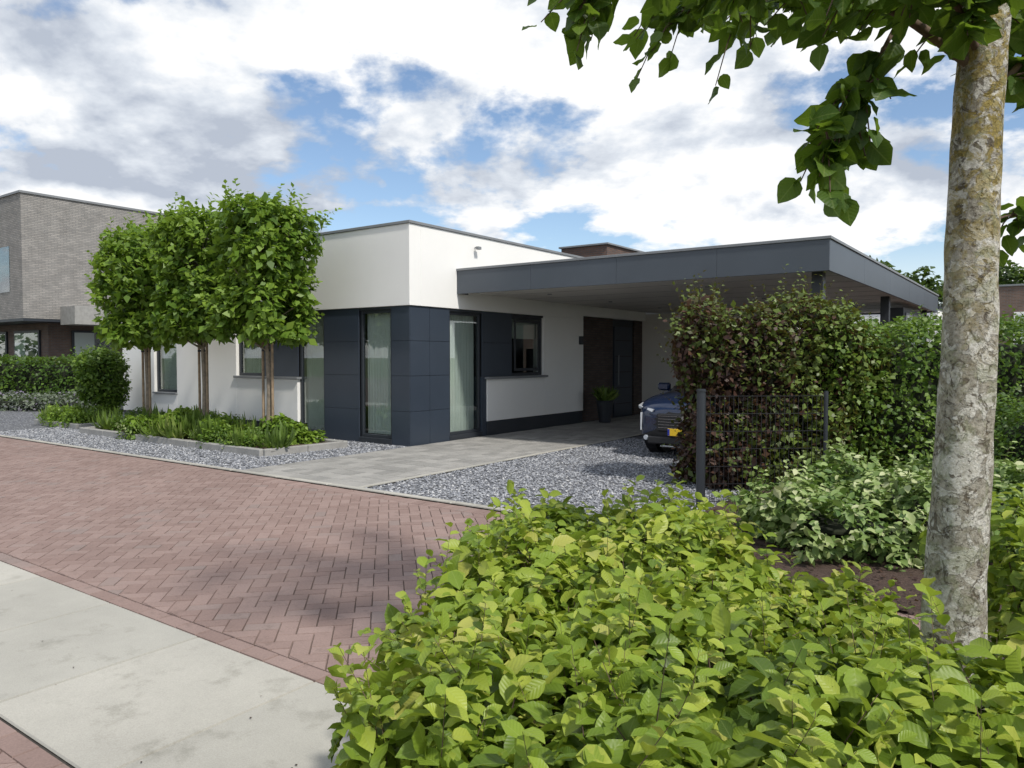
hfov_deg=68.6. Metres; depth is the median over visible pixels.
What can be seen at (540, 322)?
window frame
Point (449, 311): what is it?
window frame
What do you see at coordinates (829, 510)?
variegated shrub
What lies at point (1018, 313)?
window frame
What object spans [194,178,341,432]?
trained plane tree
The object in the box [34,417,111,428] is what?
planter edging
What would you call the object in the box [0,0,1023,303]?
sky
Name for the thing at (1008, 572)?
beech hedge
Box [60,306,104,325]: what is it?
side canopy fascia
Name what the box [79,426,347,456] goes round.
planter edging
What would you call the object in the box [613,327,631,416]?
front door
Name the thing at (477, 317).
window frame
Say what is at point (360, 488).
gravel kerb
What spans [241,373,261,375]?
window frame
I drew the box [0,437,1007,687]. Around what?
brick road
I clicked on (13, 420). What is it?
gravel
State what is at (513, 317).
window frame
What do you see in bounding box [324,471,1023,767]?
beech hedge
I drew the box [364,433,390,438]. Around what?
window frame
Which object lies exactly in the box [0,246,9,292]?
window back
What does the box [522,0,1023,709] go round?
linden tree
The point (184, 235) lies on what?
trained plane tree
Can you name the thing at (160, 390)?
window frame
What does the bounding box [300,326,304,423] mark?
window frame
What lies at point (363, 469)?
paver path
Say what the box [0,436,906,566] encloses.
ground
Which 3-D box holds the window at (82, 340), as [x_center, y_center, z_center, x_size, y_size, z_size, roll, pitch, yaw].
[-16.229,-0.975,28.506,0.010,1.940,0.720,2,3,36]
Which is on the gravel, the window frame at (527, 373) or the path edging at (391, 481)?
the path edging at (391, 481)
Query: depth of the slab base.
3.11 m
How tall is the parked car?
1.657 m
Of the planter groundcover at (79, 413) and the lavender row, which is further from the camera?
the lavender row
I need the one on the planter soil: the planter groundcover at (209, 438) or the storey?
the planter groundcover at (209, 438)
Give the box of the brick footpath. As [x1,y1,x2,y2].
[0,720,69,767]
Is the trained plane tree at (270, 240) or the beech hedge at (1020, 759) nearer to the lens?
the beech hedge at (1020, 759)
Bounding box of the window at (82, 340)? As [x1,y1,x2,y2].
[74,333,94,355]
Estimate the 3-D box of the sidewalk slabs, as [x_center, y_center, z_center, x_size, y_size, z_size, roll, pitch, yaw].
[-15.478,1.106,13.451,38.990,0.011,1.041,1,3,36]
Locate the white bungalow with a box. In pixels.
[122,220,938,445]
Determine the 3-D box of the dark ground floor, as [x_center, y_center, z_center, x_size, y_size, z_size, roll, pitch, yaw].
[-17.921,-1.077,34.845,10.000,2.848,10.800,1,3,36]
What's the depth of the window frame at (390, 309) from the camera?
13.67 m
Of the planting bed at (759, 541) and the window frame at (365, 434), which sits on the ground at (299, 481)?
the planting bed at (759, 541)
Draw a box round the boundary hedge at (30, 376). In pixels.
[0,353,122,401]
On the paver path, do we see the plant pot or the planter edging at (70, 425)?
the plant pot
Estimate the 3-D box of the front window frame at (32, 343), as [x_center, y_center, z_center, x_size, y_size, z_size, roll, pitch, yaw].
[-18.413,-0.925,28.506,2.200,2.200,0.068,1,3,36]
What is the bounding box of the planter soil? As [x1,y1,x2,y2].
[96,428,326,448]
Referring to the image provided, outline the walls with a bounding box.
[998,286,1023,343]
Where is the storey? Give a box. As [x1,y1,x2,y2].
[0,193,222,319]
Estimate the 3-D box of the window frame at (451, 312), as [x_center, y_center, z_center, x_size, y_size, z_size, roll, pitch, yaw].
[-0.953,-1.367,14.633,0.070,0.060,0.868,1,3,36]
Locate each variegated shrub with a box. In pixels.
[726,437,1023,571]
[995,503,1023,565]
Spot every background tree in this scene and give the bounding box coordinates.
[869,255,901,271]
[898,266,943,306]
[999,259,1023,284]
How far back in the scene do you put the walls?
30.20 m
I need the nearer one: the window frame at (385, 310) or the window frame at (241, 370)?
the window frame at (385, 310)
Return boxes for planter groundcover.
[36,404,122,427]
[109,407,278,448]
[115,415,265,448]
[120,405,328,444]
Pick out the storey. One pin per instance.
(49, 241)
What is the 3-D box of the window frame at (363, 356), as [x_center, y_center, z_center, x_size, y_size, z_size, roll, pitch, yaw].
[-2.804,-0.194,14.146,0.060,2.370,0.070,1,3,36]
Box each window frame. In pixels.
[0,332,7,363]
[14,330,40,364]
[71,330,117,355]
[157,350,160,390]
[159,389,176,391]
[239,341,243,374]
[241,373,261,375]
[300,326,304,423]
[307,428,323,432]
[323,316,324,432]
[361,311,365,436]
[363,309,389,313]
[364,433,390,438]
[390,309,391,438]
[449,311,449,408]
[450,311,477,315]
[450,429,477,434]
[476,313,479,431]
[512,316,539,320]
[512,372,539,375]
[538,318,541,374]
[905,312,912,320]
[1013,312,1023,343]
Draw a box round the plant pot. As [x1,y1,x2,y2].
[591,384,620,422]
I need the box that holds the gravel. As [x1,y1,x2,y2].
[0,401,800,514]
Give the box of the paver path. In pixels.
[245,414,641,486]
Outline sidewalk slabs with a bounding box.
[0,561,349,767]
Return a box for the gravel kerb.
[0,435,587,520]
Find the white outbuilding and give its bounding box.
[800,306,942,343]
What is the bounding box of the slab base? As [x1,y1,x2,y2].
[0,717,74,767]
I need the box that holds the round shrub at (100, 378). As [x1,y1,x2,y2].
[70,344,131,408]
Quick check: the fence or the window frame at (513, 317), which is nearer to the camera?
the fence
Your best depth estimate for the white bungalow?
14.61 m
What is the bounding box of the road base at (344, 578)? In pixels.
[188,494,481,670]
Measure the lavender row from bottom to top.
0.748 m
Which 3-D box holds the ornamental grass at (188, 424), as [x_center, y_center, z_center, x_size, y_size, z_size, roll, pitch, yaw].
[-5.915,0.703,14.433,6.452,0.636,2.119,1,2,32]
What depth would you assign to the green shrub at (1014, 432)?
7.20 m
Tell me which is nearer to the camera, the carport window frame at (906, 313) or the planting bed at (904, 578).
the planting bed at (904, 578)
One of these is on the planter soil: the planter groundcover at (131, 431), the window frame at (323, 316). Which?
the planter groundcover at (131, 431)
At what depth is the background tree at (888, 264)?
36.29 m
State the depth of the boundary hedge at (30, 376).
24.98 m
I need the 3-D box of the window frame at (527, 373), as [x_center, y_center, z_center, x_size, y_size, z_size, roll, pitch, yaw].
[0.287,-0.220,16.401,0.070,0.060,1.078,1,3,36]
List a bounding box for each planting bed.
[705,458,1023,571]
[748,544,1013,626]
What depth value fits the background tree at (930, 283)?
38.44 m
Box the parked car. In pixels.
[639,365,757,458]
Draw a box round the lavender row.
[0,390,123,411]
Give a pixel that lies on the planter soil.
(186, 438)
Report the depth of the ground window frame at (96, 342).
28.74 m
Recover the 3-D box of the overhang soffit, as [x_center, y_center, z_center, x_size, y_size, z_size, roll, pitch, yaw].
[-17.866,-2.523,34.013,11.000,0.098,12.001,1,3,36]
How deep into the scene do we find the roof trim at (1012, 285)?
30.11 m
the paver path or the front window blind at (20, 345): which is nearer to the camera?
the paver path
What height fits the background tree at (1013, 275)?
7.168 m
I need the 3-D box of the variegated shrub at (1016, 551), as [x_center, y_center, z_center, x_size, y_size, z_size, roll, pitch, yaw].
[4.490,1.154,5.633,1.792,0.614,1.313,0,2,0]
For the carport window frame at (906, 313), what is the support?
in the white bungalow
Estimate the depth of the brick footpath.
3.01 m
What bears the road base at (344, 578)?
on the ground at (299, 481)
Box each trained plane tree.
[84,211,189,414]
[134,192,245,414]
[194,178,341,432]
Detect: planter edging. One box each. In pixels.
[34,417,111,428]
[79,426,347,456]
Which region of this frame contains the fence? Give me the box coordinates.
[696,389,827,509]
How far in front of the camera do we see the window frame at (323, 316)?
14.76 m
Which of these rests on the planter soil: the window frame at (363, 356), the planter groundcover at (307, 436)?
the planter groundcover at (307, 436)
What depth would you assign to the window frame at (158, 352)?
18.31 m
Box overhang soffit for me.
[0,318,60,325]
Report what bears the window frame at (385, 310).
in the white bungalow
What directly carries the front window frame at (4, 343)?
on the dark ground floor
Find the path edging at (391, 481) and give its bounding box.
[359,434,641,487]
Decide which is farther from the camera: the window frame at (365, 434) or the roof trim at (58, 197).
the roof trim at (58, 197)
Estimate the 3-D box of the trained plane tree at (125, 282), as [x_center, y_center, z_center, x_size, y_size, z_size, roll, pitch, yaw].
[-7.631,-1.317,15.707,2.200,4.708,2.409,0,2,0]
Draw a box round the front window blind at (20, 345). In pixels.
[15,333,24,363]
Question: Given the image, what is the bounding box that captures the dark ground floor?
[0,323,122,397]
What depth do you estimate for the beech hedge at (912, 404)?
9.05 m
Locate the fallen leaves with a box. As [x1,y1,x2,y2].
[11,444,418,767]
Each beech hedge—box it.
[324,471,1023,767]
[655,264,909,490]
[790,301,1023,485]
[918,483,1023,660]
[957,757,1023,763]
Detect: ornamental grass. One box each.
[33,400,112,422]
[87,403,314,448]
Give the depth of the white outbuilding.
27.31 m
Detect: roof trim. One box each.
[0,190,165,215]
[999,284,1023,286]
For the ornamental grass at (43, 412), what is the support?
on the planter soil
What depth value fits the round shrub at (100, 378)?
17.48 m
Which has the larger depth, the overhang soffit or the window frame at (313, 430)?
the overhang soffit
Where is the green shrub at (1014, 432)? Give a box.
[994,392,1023,492]

